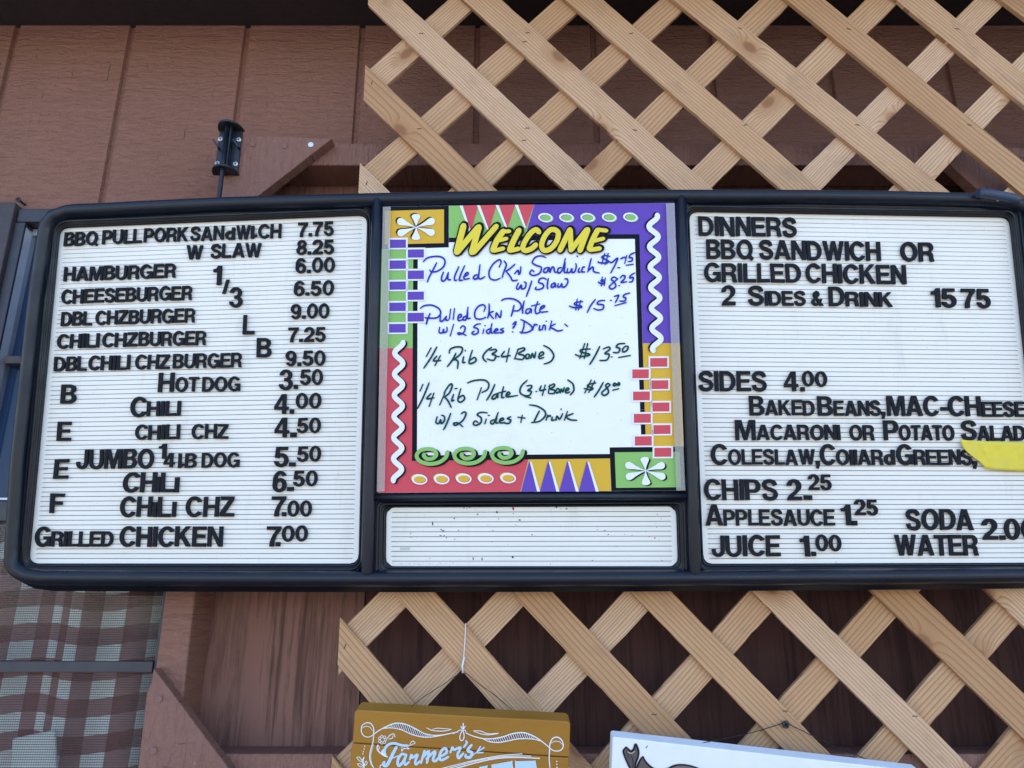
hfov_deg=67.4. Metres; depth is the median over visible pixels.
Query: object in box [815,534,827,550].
changeable digit
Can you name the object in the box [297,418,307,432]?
changeable digit
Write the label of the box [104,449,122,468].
changeable letter
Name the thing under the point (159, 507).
changeable letter
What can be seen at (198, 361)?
changeable letter
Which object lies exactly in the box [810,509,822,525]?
changeable letter
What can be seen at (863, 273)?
changeable letter
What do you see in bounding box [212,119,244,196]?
rod bracket
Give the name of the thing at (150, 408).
changeable letter
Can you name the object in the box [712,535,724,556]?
changeable letter
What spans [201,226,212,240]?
changeable letter
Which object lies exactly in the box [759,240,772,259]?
changeable letter
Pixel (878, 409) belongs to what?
changeable letter
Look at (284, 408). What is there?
changeable digit
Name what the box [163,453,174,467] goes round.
changeable digit
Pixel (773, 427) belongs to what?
changeable letter
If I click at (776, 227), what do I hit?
changeable letter
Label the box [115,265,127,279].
changeable letter
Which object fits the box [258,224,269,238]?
changeable letter
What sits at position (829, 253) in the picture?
changeable letter
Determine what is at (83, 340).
changeable letter
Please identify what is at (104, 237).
changeable letter
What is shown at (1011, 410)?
changeable letter
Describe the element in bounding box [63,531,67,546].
changeable letter
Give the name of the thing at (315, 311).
changeable digit
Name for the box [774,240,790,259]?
changeable letter
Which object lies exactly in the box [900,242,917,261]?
changeable letter
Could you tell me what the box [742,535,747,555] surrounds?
changeable letter
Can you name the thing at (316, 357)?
changeable digit
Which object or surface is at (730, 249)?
changeable letter
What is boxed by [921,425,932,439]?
changeable letter
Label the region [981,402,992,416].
changeable letter
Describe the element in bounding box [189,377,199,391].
changeable letter
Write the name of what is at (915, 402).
changeable letter
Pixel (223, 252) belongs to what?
changeable letter
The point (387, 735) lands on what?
farmers sign
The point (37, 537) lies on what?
changeable letter
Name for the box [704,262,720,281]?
changeable letter
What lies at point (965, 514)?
changeable letter
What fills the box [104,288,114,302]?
changeable letter
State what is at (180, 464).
changeable letter
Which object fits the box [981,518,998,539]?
changeable digit
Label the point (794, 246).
changeable letter
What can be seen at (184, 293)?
changeable letter
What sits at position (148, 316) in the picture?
changeable letter
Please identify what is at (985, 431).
changeable letter
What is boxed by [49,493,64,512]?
changeable letter
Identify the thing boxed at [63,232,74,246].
changeable letter
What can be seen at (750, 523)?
changeable letter
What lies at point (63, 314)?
changeable letter
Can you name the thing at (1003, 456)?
tape strip
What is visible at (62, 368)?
changeable letter
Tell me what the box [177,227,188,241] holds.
changeable letter
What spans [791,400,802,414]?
changeable letter
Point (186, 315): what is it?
changeable letter
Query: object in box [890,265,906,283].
changeable letter
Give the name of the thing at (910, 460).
changeable letter
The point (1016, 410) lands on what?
changeable letter
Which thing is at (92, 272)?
changeable letter
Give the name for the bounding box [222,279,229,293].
changeable mark
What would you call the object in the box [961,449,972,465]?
changeable letter
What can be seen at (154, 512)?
changeable letter
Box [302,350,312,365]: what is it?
changeable digit
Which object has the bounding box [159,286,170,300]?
changeable letter
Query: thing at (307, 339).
changeable digit
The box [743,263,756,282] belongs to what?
changeable letter
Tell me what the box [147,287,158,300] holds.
changeable letter
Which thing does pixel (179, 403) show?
changeable letter
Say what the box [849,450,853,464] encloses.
changeable letter
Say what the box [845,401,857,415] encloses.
changeable letter
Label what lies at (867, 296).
changeable letter
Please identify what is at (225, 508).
changeable letter
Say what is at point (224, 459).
changeable letter
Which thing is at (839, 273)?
changeable letter
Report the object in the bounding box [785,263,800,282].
changeable letter
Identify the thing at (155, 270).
changeable letter
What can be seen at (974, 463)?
changeable mark
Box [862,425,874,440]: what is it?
changeable letter
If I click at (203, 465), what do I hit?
changeable letter
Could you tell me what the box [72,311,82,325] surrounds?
changeable letter
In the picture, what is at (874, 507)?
changeable digit
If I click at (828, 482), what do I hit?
changeable digit
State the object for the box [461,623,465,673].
cable tie
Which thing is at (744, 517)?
changeable letter
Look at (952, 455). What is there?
changeable letter
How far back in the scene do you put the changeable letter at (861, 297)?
1.00 m
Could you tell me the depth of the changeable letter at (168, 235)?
1.01 m
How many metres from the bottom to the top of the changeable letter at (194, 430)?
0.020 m
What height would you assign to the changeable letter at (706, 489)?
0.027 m
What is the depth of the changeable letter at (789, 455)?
0.97 m
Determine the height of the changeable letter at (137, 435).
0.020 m
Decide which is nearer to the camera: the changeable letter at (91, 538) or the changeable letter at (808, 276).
the changeable letter at (91, 538)
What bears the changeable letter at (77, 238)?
attached to the menu board
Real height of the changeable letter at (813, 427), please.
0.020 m
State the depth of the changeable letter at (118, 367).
0.99 m
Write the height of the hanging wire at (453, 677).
0.048 m
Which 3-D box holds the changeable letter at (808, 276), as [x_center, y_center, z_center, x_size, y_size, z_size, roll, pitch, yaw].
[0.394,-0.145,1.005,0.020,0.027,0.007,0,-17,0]
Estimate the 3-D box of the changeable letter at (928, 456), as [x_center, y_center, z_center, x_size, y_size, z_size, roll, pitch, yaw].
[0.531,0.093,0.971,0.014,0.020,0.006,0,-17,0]
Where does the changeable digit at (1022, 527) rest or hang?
attached to the menu board
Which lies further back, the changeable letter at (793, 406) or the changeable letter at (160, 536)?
the changeable letter at (793, 406)
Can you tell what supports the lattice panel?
attached to the wooden building
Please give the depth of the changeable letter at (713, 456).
0.97 m
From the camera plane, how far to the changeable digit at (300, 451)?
0.97 m
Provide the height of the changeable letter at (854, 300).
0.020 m
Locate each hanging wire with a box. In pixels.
[412,673,511,709]
[703,723,865,758]
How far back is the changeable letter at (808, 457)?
0.97 m
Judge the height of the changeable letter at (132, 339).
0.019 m
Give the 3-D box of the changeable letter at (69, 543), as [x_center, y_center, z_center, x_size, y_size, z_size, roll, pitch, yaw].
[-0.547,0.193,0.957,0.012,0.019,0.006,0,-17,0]
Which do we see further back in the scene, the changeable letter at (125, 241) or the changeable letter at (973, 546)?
the changeable letter at (125, 241)
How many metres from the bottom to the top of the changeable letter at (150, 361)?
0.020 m
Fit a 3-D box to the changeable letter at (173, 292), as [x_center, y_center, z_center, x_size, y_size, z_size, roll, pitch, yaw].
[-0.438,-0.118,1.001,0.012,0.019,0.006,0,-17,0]
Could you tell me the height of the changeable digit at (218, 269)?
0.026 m
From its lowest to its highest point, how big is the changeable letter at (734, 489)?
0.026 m
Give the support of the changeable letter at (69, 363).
attached to the menu board
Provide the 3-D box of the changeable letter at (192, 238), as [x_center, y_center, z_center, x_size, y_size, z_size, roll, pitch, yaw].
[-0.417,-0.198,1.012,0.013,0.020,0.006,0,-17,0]
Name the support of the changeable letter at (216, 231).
attached to the menu board
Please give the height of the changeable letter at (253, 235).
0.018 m
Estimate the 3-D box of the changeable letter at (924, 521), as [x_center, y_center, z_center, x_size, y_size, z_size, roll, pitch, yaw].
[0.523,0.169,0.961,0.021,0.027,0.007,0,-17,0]
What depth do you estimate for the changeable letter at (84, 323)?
0.99 m
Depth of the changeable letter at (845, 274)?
1.00 m
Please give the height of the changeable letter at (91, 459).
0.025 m
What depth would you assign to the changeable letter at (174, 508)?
0.96 m
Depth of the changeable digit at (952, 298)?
1.00 m
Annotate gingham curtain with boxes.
[0,525,163,766]
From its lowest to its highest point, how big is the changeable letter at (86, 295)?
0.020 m
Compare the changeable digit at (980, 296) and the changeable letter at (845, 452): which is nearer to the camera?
the changeable letter at (845, 452)
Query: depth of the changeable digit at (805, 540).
0.95 m
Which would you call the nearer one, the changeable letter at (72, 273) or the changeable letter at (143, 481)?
the changeable letter at (143, 481)
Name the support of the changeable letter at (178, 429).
attached to the menu board
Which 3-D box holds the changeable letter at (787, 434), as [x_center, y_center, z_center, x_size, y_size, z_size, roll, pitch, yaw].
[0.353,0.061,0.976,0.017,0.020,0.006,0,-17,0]
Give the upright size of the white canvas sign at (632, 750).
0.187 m
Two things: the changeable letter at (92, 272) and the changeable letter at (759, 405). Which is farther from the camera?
the changeable letter at (92, 272)
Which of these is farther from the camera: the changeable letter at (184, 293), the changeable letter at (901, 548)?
the changeable letter at (184, 293)
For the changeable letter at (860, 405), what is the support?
attached to the menu board
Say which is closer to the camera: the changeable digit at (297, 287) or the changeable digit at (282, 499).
the changeable digit at (282, 499)
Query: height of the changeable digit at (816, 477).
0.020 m
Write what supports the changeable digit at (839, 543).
attached to the menu board
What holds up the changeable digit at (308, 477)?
attached to the menu board
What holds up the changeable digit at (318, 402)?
attached to the menu board
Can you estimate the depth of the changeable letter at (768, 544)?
0.95 m
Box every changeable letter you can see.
[35,526,50,546]
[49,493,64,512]
[50,531,63,546]
[53,357,65,371]
[53,459,69,478]
[56,422,71,440]
[57,334,69,348]
[60,312,71,325]
[60,384,76,403]
[61,289,72,303]
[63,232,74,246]
[63,267,75,281]
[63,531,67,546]
[65,356,76,370]
[67,531,77,546]
[69,334,81,348]
[72,289,83,303]
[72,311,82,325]
[74,232,85,245]
[75,267,88,280]
[76,449,88,468]
[77,356,86,370]
[78,531,88,546]
[81,333,85,347]
[82,311,91,325]
[83,288,93,302]
[85,333,95,347]
[86,231,97,245]
[88,355,100,370]
[89,266,103,280]
[89,449,103,468]
[89,531,100,546]
[94,288,104,302]
[95,310,106,325]
[95,333,99,347]
[100,355,112,369]
[100,531,113,546]
[102,230,112,244]
[102,332,114,347]
[103,265,114,279]
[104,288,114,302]
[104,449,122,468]
[106,310,118,324]
[112,229,123,243]
[112,355,116,369]
[114,332,126,346]
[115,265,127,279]
[115,287,125,301]
[116,355,126,369]
[117,310,128,323]
[119,526,135,546]
[120,496,135,516]
[122,449,136,468]
[123,229,132,243]
[123,472,140,492]
[125,287,135,301]
[126,332,137,346]
[126,355,130,369]
[127,265,139,279]
[128,310,138,323]
[130,397,146,416]
[132,229,141,242]
[135,354,146,369]
[135,424,147,439]
[136,287,147,301]
[136,496,152,516]
[136,526,152,546]
[138,332,148,345]
[138,449,153,468]
[139,309,150,323]
[139,472,157,491]
[140,264,152,278]
[143,228,153,242]
[146,401,160,415]
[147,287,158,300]
[147,354,159,369]
[148,425,160,439]
[149,331,160,346]
[150,309,161,323]
[152,502,156,516]
[152,526,157,546]
[153,264,164,278]
[154,227,165,241]
[156,477,160,491]
[157,372,174,391]
[157,497,170,516]
[158,526,174,546]
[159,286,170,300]
[159,354,169,368]
[160,331,171,345]
[160,401,164,415]
[160,473,173,491]
[161,424,165,439]
[162,309,173,323]
[164,263,175,277]
[165,401,175,415]
[165,424,175,438]
[166,227,176,241]
[171,286,180,300]
[171,502,176,516]
[172,331,184,345]
[172,354,183,368]
[174,308,184,322]
[174,477,179,492]
[174,526,190,546]
[175,377,187,391]
[176,401,181,415]
[176,424,180,438]
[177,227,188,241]
[178,454,183,467]
[181,286,192,299]
[184,308,194,322]
[184,331,194,345]
[184,353,195,368]
[184,453,196,467]
[185,496,202,516]
[187,245,203,259]
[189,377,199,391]
[190,226,200,240]
[191,424,203,438]
[191,526,206,546]
[195,331,205,344]
[195,353,206,367]
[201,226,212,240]
[201,453,212,467]
[202,377,213,391]
[203,496,219,516]
[204,424,217,438]
[207,353,219,367]
[207,526,223,546]
[210,244,221,258]
[213,225,224,239]
[214,376,227,391]
[214,452,226,467]
[217,424,228,438]
[219,496,234,516]
[220,353,230,367]
[221,244,231,257]
[225,227,235,239]
[227,452,239,467]
[228,376,240,391]
[230,353,241,367]
[232,243,243,257]
[236,225,250,239]
[242,315,254,334]
[245,243,261,257]
[250,226,256,238]
[256,338,271,357]
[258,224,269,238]
[270,224,281,238]
[698,216,713,235]
[698,371,713,391]
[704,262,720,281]
[704,479,720,500]
[705,505,722,525]
[706,239,720,258]
[711,444,726,464]
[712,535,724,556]
[714,216,718,235]
[714,371,718,390]
[719,216,734,236]
[719,371,735,390]
[720,239,735,258]
[721,263,736,282]
[721,479,738,499]
[723,510,734,525]
[725,535,741,556]
[728,449,740,464]
[735,217,750,235]
[735,420,755,439]
[735,510,746,525]
[736,239,753,260]
[736,371,750,390]
[737,263,742,282]
[739,479,744,499]
[741,449,751,464]
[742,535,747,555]
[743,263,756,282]
[744,479,760,499]
[748,285,763,305]
[748,396,764,415]
[748,509,758,525]
[748,535,764,556]
[751,217,765,236]
[751,449,762,464]
[752,371,766,391]
[757,263,769,282]
[757,425,769,439]
[758,510,770,525]
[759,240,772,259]
[762,479,777,500]
[763,449,773,464]
[764,291,768,305]
[765,400,777,414]
[765,535,780,555]
[766,217,781,236]
[768,291,780,305]
[770,263,784,282]
[770,424,782,439]
[771,509,782,525]
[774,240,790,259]
[774,449,784,464]
[778,400,790,415]
[781,291,793,305]
[782,217,796,237]
[783,425,796,439]
[784,510,796,525]
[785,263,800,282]
[785,450,797,464]
[791,240,806,259]
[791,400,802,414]
[794,291,805,305]
[797,424,809,439]
[797,509,809,525]
[798,449,814,464]
[802,400,814,415]
[805,263,820,282]
[806,241,821,260]
[810,424,823,440]
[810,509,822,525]
[817,396,832,415]
[819,444,835,464]
[821,264,837,282]
[822,241,843,260]
[823,509,835,525]
[824,424,836,439]
[828,286,844,305]
[833,400,844,415]
[836,425,840,439]
[836,449,849,464]
[837,264,842,283]
[843,264,858,283]
[844,241,849,260]
[845,291,858,306]
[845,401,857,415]
[849,241,864,260]
[849,425,862,440]
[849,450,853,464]
[853,449,857,464]
[857,401,869,415]
[858,449,870,464]
[859,264,875,283]
[859,292,863,306]
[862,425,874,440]
[864,292,877,306]
[865,241,880,260]
[869,400,880,415]
[871,450,883,464]
[875,265,890,283]
[878,292,892,306]
[882,420,898,439]
[884,450,895,464]
[886,396,905,415]
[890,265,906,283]
[894,534,915,555]
[896,444,913,464]
[898,425,910,440]
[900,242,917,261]
[905,509,920,530]
[906,396,922,415]
[911,425,920,440]
[913,449,925,464]
[918,242,934,261]
[918,535,934,555]
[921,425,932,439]
[921,509,938,529]
[923,396,938,415]
[925,449,937,464]
[932,425,941,440]
[933,535,947,555]
[937,450,948,464]
[939,509,955,529]
[942,425,954,440]
[947,396,964,416]
[948,449,960,464]
[948,535,963,555]
[957,509,973,529]
[961,420,976,439]
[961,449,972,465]
[962,535,978,555]
[964,396,981,415]
[977,426,990,440]
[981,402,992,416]
[989,425,1000,440]
[992,402,1003,416]
[1001,426,1013,440]
[1003,401,1014,416]
[1013,426,1023,440]
[1014,402,1023,416]
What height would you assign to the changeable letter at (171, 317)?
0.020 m
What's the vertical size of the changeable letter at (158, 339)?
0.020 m
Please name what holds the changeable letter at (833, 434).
attached to the menu board
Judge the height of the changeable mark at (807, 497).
0.006 m
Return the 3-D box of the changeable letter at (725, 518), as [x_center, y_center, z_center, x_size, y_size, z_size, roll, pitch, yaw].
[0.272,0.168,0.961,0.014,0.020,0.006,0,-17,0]
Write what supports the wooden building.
on the ground
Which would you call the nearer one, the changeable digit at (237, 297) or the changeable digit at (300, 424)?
the changeable digit at (300, 424)
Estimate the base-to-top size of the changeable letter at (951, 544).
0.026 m
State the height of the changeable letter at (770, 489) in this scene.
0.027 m
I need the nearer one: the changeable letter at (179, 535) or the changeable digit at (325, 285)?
the changeable letter at (179, 535)
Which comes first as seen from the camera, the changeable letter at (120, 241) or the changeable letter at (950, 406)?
the changeable letter at (950, 406)
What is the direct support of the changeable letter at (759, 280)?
attached to the menu board
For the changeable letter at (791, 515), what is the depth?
0.96 m
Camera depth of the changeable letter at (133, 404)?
0.98 m
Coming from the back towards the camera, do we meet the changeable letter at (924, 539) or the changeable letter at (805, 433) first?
the changeable letter at (805, 433)
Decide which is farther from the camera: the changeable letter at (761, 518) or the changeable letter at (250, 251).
the changeable letter at (250, 251)
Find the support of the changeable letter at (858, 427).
attached to the menu board
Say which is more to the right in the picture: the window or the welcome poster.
the welcome poster
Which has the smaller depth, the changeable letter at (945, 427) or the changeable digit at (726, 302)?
the changeable letter at (945, 427)
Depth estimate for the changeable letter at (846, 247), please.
1.01 m
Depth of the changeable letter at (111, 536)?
0.96 m
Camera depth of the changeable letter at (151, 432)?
0.97 m
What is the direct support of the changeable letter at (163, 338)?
attached to the menu board
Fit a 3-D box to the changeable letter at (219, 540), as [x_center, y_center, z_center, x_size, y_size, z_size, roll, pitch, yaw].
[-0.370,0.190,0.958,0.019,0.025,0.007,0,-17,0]
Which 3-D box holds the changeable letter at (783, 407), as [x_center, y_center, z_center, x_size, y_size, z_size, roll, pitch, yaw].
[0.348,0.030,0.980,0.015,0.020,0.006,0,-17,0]
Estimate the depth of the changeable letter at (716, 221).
1.01 m
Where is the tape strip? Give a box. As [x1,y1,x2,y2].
[960,440,1023,470]
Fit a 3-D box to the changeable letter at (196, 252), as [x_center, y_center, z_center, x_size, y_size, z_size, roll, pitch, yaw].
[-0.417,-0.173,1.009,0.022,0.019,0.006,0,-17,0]
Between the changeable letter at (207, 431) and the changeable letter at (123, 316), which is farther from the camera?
the changeable letter at (123, 316)
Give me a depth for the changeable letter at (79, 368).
0.99 m
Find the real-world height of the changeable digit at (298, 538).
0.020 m
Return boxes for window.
[0,209,165,767]
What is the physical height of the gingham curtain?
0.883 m
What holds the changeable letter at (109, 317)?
attached to the menu board
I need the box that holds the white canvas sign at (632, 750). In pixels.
[609,731,914,767]
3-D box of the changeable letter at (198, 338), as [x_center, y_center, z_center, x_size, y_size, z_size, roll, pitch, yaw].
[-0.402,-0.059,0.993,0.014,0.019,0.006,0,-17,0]
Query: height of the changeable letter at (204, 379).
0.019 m
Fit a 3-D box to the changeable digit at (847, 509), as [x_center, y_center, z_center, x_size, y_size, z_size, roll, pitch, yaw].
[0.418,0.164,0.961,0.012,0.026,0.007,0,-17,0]
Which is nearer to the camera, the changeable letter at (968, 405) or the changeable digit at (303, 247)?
the changeable letter at (968, 405)
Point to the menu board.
(366, 536)
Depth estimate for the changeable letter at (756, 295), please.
1.00 m
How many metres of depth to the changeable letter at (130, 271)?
1.00 m
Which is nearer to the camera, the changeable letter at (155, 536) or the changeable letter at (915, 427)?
the changeable letter at (155, 536)
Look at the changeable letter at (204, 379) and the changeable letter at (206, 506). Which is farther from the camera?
the changeable letter at (204, 379)
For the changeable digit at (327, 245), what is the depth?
1.01 m
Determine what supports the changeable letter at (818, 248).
attached to the menu board
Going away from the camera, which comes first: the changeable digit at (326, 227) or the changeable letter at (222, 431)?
the changeable letter at (222, 431)
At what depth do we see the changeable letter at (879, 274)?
1.00 m
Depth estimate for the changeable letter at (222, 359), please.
0.99 m
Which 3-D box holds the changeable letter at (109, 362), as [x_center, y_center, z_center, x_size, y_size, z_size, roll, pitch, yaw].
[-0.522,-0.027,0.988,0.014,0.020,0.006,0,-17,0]
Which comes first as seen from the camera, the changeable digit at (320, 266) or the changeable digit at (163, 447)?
the changeable digit at (163, 447)
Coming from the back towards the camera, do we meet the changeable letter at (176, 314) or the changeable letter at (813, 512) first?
the changeable letter at (176, 314)
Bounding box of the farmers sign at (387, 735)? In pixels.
[351,702,569,767]
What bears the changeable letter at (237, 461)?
attached to the menu board
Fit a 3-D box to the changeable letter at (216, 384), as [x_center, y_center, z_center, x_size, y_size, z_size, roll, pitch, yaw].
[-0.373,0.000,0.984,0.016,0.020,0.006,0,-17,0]
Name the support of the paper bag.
in the wooden building
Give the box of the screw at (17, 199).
[15,197,25,205]
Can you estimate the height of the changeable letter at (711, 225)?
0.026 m
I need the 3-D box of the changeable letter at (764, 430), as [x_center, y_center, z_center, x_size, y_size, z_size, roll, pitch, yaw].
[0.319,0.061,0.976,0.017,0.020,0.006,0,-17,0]
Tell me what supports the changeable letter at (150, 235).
attached to the menu board
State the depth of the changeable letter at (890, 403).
0.98 m
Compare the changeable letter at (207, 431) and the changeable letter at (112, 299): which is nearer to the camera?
the changeable letter at (207, 431)
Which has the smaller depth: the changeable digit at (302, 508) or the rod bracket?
the changeable digit at (302, 508)
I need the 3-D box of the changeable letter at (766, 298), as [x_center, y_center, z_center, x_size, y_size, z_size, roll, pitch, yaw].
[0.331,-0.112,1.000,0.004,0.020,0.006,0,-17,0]
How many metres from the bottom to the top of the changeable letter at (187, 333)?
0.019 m
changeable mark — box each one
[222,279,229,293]
[289,462,295,466]
[803,495,812,499]
[811,291,823,305]
[815,461,819,468]
[852,521,857,525]
[940,407,947,410]
[972,461,977,468]
[999,535,1005,539]
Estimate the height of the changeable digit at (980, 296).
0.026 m
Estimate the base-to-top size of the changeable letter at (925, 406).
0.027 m
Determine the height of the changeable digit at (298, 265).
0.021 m
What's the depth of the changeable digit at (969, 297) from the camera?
1.00 m
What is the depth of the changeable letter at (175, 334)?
0.99 m
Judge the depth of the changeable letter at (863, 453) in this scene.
0.97 m
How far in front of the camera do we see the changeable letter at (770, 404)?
0.98 m
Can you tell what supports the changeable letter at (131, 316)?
attached to the menu board
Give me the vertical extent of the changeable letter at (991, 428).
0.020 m
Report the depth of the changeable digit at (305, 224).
1.01 m
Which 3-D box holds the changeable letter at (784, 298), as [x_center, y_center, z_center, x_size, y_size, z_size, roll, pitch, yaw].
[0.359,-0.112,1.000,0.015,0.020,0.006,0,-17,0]
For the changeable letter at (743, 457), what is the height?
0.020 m
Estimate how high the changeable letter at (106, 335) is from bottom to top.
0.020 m
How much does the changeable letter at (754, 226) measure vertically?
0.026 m
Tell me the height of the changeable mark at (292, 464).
0.006 m
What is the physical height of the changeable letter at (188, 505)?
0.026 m
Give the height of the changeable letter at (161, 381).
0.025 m
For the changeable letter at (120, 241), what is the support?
attached to the menu board
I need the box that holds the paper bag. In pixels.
[11,730,57,766]
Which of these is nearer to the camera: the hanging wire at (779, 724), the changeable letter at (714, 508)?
the hanging wire at (779, 724)
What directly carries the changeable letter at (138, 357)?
attached to the menu board
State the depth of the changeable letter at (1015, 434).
0.97 m
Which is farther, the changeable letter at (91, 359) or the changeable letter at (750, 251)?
the changeable letter at (750, 251)
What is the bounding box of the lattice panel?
[331,0,1023,767]
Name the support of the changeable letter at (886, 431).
attached to the menu board
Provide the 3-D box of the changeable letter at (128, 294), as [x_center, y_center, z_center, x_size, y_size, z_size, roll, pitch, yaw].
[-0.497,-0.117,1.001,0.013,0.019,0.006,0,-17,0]
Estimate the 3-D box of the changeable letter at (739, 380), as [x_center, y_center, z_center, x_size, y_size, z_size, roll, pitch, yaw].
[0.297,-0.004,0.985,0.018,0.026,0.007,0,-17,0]
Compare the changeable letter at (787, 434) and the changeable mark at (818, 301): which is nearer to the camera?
the changeable letter at (787, 434)
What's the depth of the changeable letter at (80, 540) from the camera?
0.96 m
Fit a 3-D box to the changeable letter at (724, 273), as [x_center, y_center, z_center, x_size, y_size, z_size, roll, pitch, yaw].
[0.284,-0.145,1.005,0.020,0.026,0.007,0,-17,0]
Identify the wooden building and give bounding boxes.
[0,0,1023,767]
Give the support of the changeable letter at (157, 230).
attached to the menu board
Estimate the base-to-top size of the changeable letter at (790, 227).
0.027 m
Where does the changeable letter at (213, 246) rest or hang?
attached to the menu board
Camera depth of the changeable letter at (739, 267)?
1.00 m
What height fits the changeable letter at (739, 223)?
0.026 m
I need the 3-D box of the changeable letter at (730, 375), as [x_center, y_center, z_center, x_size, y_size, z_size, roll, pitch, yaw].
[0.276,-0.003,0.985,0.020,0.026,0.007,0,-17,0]
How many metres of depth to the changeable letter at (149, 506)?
0.96 m
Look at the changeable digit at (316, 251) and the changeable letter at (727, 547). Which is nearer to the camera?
the changeable letter at (727, 547)
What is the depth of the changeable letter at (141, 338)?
0.99 m
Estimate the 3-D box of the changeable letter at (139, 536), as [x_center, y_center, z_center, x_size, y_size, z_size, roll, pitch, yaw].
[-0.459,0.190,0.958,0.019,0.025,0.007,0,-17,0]
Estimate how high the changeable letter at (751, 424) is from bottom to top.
0.026 m
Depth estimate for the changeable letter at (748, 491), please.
0.96 m
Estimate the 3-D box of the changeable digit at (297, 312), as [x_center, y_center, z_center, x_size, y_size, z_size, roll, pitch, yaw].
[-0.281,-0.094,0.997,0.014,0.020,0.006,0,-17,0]
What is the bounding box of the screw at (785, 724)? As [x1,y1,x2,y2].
[782,720,789,728]
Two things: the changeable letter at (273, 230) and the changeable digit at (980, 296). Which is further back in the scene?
the changeable letter at (273, 230)
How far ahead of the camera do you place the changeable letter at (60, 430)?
0.97 m
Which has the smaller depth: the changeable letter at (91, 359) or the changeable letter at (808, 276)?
the changeable letter at (91, 359)
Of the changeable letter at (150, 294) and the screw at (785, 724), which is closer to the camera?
the screw at (785, 724)
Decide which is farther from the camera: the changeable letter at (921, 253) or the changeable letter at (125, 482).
the changeable letter at (921, 253)
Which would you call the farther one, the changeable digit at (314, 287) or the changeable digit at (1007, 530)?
the changeable digit at (314, 287)
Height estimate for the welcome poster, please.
0.372 m
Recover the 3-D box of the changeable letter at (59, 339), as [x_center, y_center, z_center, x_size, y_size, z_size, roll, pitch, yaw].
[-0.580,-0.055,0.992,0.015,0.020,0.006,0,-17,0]
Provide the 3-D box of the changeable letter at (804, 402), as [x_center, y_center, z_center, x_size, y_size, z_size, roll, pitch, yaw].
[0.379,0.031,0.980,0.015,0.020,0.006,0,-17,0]
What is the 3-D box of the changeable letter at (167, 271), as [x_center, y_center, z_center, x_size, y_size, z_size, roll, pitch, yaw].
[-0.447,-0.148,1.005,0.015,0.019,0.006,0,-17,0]
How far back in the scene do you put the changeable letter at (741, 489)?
0.96 m
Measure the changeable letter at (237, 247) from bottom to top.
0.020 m
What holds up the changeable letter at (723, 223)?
attached to the menu board
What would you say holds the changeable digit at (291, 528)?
attached to the menu board
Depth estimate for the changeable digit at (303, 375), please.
0.98 m
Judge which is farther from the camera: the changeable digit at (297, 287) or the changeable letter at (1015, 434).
the changeable digit at (297, 287)
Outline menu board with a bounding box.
[4,188,1023,591]
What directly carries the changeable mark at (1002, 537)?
attached to the menu board
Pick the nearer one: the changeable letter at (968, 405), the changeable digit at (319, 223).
the changeable letter at (968, 405)
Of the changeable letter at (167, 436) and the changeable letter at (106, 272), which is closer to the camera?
the changeable letter at (167, 436)
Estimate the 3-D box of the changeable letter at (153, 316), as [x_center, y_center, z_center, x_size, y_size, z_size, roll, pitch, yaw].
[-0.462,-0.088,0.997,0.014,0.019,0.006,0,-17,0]
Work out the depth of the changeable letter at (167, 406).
0.98 m
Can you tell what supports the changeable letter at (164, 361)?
attached to the menu board
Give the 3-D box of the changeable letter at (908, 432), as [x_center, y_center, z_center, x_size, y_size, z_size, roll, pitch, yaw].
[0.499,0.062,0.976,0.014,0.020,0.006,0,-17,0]
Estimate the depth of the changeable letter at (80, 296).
1.00 m
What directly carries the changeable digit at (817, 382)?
attached to the menu board
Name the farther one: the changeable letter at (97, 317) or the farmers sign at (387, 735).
the changeable letter at (97, 317)
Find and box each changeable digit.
[159,444,166,458]
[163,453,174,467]
[213,266,222,284]
[229,287,242,307]
[267,526,281,546]
[272,471,286,491]
[272,496,286,516]
[274,394,288,413]
[274,418,288,436]
[274,446,288,466]
[279,369,292,389]
[282,525,294,541]
[285,351,296,365]
[287,500,299,516]
[288,327,298,341]
[291,304,300,318]
[293,471,304,486]
[294,281,304,295]
[295,258,305,273]
[295,525,307,541]
[296,240,306,254]
[296,393,307,408]
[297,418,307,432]
[297,446,308,461]
[298,222,307,236]
[300,369,310,384]
[300,500,311,516]
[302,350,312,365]
[304,327,314,341]
[306,470,317,485]
[307,303,317,318]
[309,393,321,408]
[309,417,320,432]
[309,446,320,461]
[310,281,321,295]
[312,239,322,254]
[312,257,322,272]
[312,369,322,384]
[313,221,322,235]
[314,350,325,365]
[315,327,325,341]
[318,303,329,318]
[323,239,333,254]
[323,280,333,295]
[324,221,333,235]
[324,257,334,272]
[721,285,735,305]
[784,371,798,390]
[786,479,801,499]
[799,536,810,556]
[802,371,813,386]
[808,474,819,489]
[815,371,826,386]
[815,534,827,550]
[820,474,831,490]
[829,535,841,551]
[840,505,851,524]
[854,499,865,514]
[867,500,877,515]
[931,288,940,306]
[941,288,956,307]
[960,289,974,307]
[976,289,990,308]
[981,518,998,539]
[1004,518,1019,539]
[1021,520,1023,535]
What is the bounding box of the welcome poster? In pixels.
[378,203,684,492]
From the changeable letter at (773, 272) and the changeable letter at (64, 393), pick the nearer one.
the changeable letter at (64, 393)
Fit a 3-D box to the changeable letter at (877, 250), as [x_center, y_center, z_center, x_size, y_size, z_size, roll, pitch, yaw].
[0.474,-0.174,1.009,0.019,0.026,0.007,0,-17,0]
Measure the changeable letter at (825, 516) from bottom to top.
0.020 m
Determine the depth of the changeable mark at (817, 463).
0.97 m
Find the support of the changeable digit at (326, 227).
attached to the menu board
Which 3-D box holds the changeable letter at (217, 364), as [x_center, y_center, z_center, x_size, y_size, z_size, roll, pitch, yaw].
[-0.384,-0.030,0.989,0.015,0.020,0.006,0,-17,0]
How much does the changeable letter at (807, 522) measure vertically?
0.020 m

